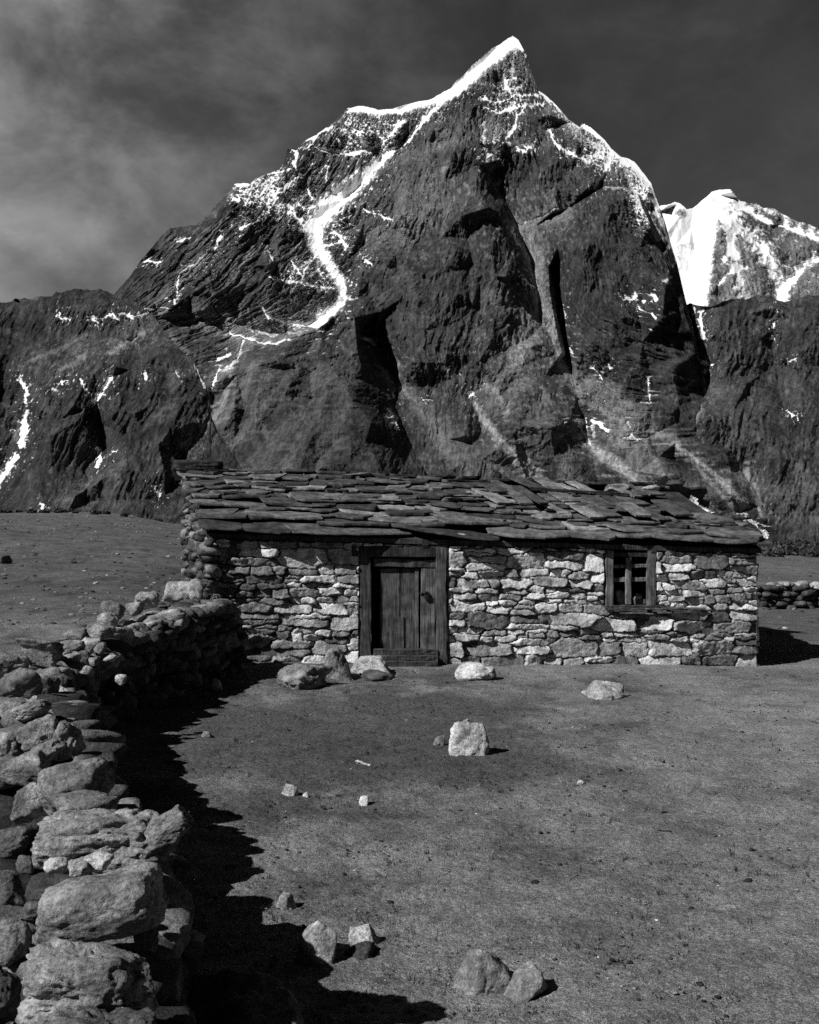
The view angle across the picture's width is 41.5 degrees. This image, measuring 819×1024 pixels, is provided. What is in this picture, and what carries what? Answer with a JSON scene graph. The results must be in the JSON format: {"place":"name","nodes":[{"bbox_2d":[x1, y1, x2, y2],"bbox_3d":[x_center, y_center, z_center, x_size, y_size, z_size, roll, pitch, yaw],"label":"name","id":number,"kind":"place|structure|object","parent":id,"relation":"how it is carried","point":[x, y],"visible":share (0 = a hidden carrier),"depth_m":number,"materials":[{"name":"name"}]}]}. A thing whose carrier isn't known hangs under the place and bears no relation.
{"place":"outdoors","nodes":[
{"label":"outdoors","id":0,"kind":"place"},
{"bbox_2d":[0,288,242,523],"bbox_3d":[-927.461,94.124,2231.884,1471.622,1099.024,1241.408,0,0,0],"label":"foothill","id":1,"kind":"structure","parent":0,"point":[104,400],"depth_m":1916.90,"materials":[{"name":"grey stone"}]},
{"bbox_2d":[0,512,818,1023],"bbox_3d":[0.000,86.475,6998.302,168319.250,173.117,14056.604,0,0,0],"label":"ground","id":2,"kind":"structure","parent":0,"point":[552,910],"depth_m":8.07,"materials":[{"name":"plant"}]},
{"bbox_2d":[0,555,11,563],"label":"rock","id":3,"kind":"object","parent":2,"relation":"on","point":[5,559],"visible":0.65,"depth_m":32.43,"materials":[{"name":"stone"}]},
{"bbox_2d":[0,579,248,1023],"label":"dry stone wall","id":4,"kind":"structure","parent":2,"relation":"on","point":[97,907],"depth_m":4.36,"materials":[{"name":"grey stone"}]},
{"bbox_2d":[152,576,214,604],"bbox_3d":[-3.135,1.489,15.303,0.888,1.334,0.807,0,0,-43],"label":"rock","id":5,"kind":"object","parent":4,"relation":"on","point":[205,595],"visible":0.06,"depth_m":15.32,"materials":[{"name":"stone"}]},
{"bbox_2d":[201,731,212,737],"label":"rock","id":6,"kind":"object","parent":2,"relation":"on","point":[206,734],"visible":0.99,"depth_m":10.59,"materials":[{"name":"stone"}]},
{"bbox_2d":[211,679,222,689],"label":"rock","id":7,"kind":"object","parent":2,"relation":"on","point":[216,684],"visible":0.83,"depth_m":13.30,"materials":[{"name":"stone"}]},
{"bbox_2d":[276,891,296,910],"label":"rock","id":8,"kind":"object","parent":2,"relation":"on","point":[286,901],"visible":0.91,"depth_m":6.05,"materials":[{"name":"stone"}]},
{"bbox_2d":[281,784,297,795],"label":"rock","id":9,"kind":"object","parent":2,"relation":"on","point":[290,789],"visible":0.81,"depth_m":8.45,"materials":[{"name":"stone"}]},
{"bbox_2d":[276,663,332,689],"bbox_3d":[-1.402,2.123,13.752,0.625,0.404,0.680,0,0,26],"label":"rock","id":10,"kind":"object","parent":2,"relation":"on","point":[297,676],"visible":0.9,"depth_m":13.58,"materials":[{"name":"stone"}]},
{"bbox_2d":[293,921,337,965],"bbox_3d":[-0.473,2.168,5.380,0.256,0.300,0.169,0,0,19],"label":"rock","id":11,"kind":"object","parent":2,"relation":"on","point":[317,945],"visible":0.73,"depth_m":5.31,"materials":[{"name":"stone"}]},
{"bbox_2d":[324,648,352,680],"bbox_3d":[-0.930,2.091,14.476,0.436,0.538,0.348,0,0,0],"label":"rock","id":12,"kind":"object","parent":2,"relation":"on","point":[336,660],"visible":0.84,"depth_m":14.34,"materials":[{"name":"stone"}]},
{"bbox_2d":[343,941,376,959],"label":"rock","id":13,"kind":"object","parent":2,"relation":"on","point":[363,950],"visible":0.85,"depth_m":5.40,"materials":[{"name":"stone"}]},
{"bbox_2d":[355,760,370,765],"bbox_3d":[-0.412,2.242,9.644,0.026,0.022,0.233,0,0,-36],"label":"stick","id":14,"kind":"object","parent":2,"relation":"on","point":[361,762],"visible":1,"depth_m":9.65,"materials":[{"name":"white wood"}]},
{"bbox_2d":[348,924,379,944],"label":"rock","id":15,"kind":"object","parent":2,"relation":"on","point":[361,933],"visible":0.74,"depth_m":5.56,"materials":[{"name":"stone"}]},
{"bbox_2d":[359,795,368,805],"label":"rock","id":16,"kind":"object","parent":2,"relation":"on","point":[364,799],"visible":0.99,"depth_m":8.20,"materials":[{"name":"stone"}]},
{"bbox_2d":[351,655,391,674],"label":"rock","id":17,"kind":"object","parent":2,"relation":"on","point":[361,664],"visible":0.73,"depth_m":14.88,"materials":[{"name":"stone"}]},
{"bbox_2d":[361,669,394,680],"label":"rock","id":18,"kind":"object","parent":2,"relation":"on","point":[372,675],"visible":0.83,"depth_m":14.41,"materials":[{"name":"stone"}]},
{"bbox_2d":[0,508,818,556],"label":"scrub","id":19,"kind":"object","parent":2,"relation":"on","point":[796,547],"visible":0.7,"depth_m":66.75,"materials":[{"name":"plant"}]},
{"bbox_2d":[0,515,818,634],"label":"field stones","id":20,"kind":"object","parent":2,"relation":"on","point":[71,614],"visible":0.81,"depth_m":27.28,"materials":[{"name":"grey stone"}]},
{"bbox_2d":[433,734,444,745],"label":"rock","id":21,"kind":"object","parent":2,"relation":"on","point":[439,740],"visible":0.83,"depth_m":10.42,"materials":[{"name":"stone"}]},
{"bbox_2d":[448,721,489,755],"bbox_3d":[0.553,2.170,10.133,0.385,0.430,0.307,0,0,0],"label":"rock","id":22,"kind":"object","parent":2,"relation":"on","point":[468,738],"visible":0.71,"depth_m":10.01,"materials":[{"name":"stone"}]},
{"bbox_2d":[172,464,771,666],"bbox_3d":[0.888,0.903,18.649,9.784,3.394,5.870,0,0,-8],"label":"stone hut","id":23,"kind":"object","parent":2,"relation":"on","point":[305,565],"visible":0.82,"depth_m":16.25,"materials":[{"name":"grey stone"}]},
{"bbox_2d":[172,460,223,471],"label":"roof stone","id":24,"kind":"object","parent":23,"relation":"on","point":[200,465],"visible":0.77,"depth_m":17.86,"materials":[{"name":"grey stone"}]},
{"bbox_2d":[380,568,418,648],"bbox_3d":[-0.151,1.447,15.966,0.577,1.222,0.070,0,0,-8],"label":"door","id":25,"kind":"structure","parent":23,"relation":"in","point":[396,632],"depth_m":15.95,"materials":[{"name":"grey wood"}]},
{"bbox_2d":[489,470,501,482],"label":"roof stone","id":26,"kind":"object","parent":23,"relation":"on","point":[496,474],"visible":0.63,"depth_m":18.87,"materials":[{"name":"grey stone"}]},
{"bbox_2d":[604,483,629,491],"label":"roof stone","id":27,"kind":"object","parent":23,"relation":"on","point":[608,488],"visible":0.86,"depth_m":18.61,"materials":[{"name":"grey stone"}]},
{"bbox_2d":[614,589,625,604],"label":"window stone","id":28,"kind":"structure","parent":23,"relation":"in","point":[619,596],"depth_m":16.49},
{"bbox_2d":[603,550,658,608],"bbox_3d":[3.350,1.025,16.387,0.843,0.878,0.215,0,0,-8],"label":"window","id":29,"kind":"structure","parent":23,"relation":"in","point":[650,565],"depth_m":16.36,"materials":[{"name":"grey wood"}]},
{"bbox_2d":[634,594,641,598],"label":"window stone","id":30,"kind":"structure","parent":23,"relation":"in","point":[638,596],"depth_m":16.55,"materials":[{"name":"grey stone"}]},
{"bbox_2d":[631,597,645,604],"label":"window stone","id":31,"kind":"structure","parent":23,"relation":"in","point":[642,601],"depth_m":16.54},
{"bbox_2d":[641,485,659,490],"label":"roof stone","id":32,"kind":"object","parent":23,"relation":"on","point":[653,487],"visible":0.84,"depth_m":18.64,"materials":[{"name":"grey stone"}]},
{"bbox_2d":[666,479,685,487],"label":"roof stone","id":33,"kind":"object","parent":23,"relation":"on","point":[678,483],"visible":1,"depth_m":19.25,"materials":[{"name":"grey stone"}]},
{"bbox_2d":[455,661,496,680],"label":"rock","id":34,"kind":"object","parent":2,"relation":"on","point":[470,671],"visible":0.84,"depth_m":14.69,"materials":[{"name":"stone"}]},
{"bbox_2d":[453,949,511,996],"bbox_3d":[0.353,2.175,5.140,0.283,0.249,0.222,0,0,-22],"label":"rock","id":35,"kind":"object","parent":2,"relation":"on","point":[481,972],"visible":0.94,"depth_m":5.06,"materials":[{"name":"stone"}]},
{"bbox_2d":[503,960,547,1002],"bbox_3d":[0.544,2.215,5.043,0.214,0.194,0.168,0,0,-35],"label":"rock","id":36,"kind":"object","parent":2,"relation":"on","point":[527,982],"visible":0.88,"depth_m":5.00,"materials":[{"name":"stone"}]},
{"bbox_2d":[530,879,538,883],"bbox_3d":[0.768,2.263,6.586,0.069,0.044,0.061,0,0,0],"label":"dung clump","id":37,"kind":"object","parent":2,"relation":"on","point":[535,881],"visible":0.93,"depth_m":6.57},
{"bbox_2d":[576,780,583,784],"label":"rock","id":38,"kind":"object","parent":2,"relation":"on","point":[580,782],"visible":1,"depth_m":8.99,"materials":[{"name":"stone"}]},
{"bbox_2d":[581,680,623,699],"bbox_3d":[2.450,2.284,13.515,0.547,0.327,0.484,0,0,0],"label":"rock","id":39,"kind":"object","parent":2,"relation":"on","point":[601,690],"visible":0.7,"depth_m":13.49,"materials":[{"name":"stone"}]},
{"bbox_2d":[743,878,751,882],"bbox_3d":[2.066,2.260,6.605,0.054,0.039,0.054,0,0,21],"label":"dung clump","id":40,"kind":"object","parent":2,"relation":"on","point":[747,880],"visible":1,"depth_m":6.59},
{"bbox_2d":[756,580,818,609],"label":"field wall","id":41,"kind":"structure","parent":2,"relation":"on","point":[796,595],"depth_m":27.16,"materials":[{"name":"stone"}]},
{"bbox_2d":[0,0,818,302],"label":"sky","id":42,"kind":"structure","parent":0,"point":[124,123],"materials":[{"name":"grey"}]},
{"bbox_2d":[114,36,777,541],"bbox_3d":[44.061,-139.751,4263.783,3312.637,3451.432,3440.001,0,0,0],"label":"mountain","id":43,"kind":"structure","parent":0,"point":[474,270],"depth_m":3346.64,"materials":[{"name":"grey stone"}]},
{"bbox_2d":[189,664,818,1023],"bbox_3d":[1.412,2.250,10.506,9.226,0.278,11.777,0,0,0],"label":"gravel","id":44,"kind":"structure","parent":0,"point":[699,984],"depth_m":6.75,"materials":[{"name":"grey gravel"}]},
{"bbox_2d":[659,189,818,306],"bbox_3d":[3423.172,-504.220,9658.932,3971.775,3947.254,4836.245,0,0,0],"label":"snow peak","id":45,"kind":"structure","parent":0,"point":[726,244],"depth_m":7933.59,"materials":[{"name":"white snow"}]},
{"bbox_2d":[687,295,818,543],"bbox_3d":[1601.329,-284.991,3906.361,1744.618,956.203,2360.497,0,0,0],"label":"cliff","id":46,"kind":"structure","parent":0,"point":[758,413],"depth_m":3195.85,"materials":[{"name":"grey stone"}]}
]}

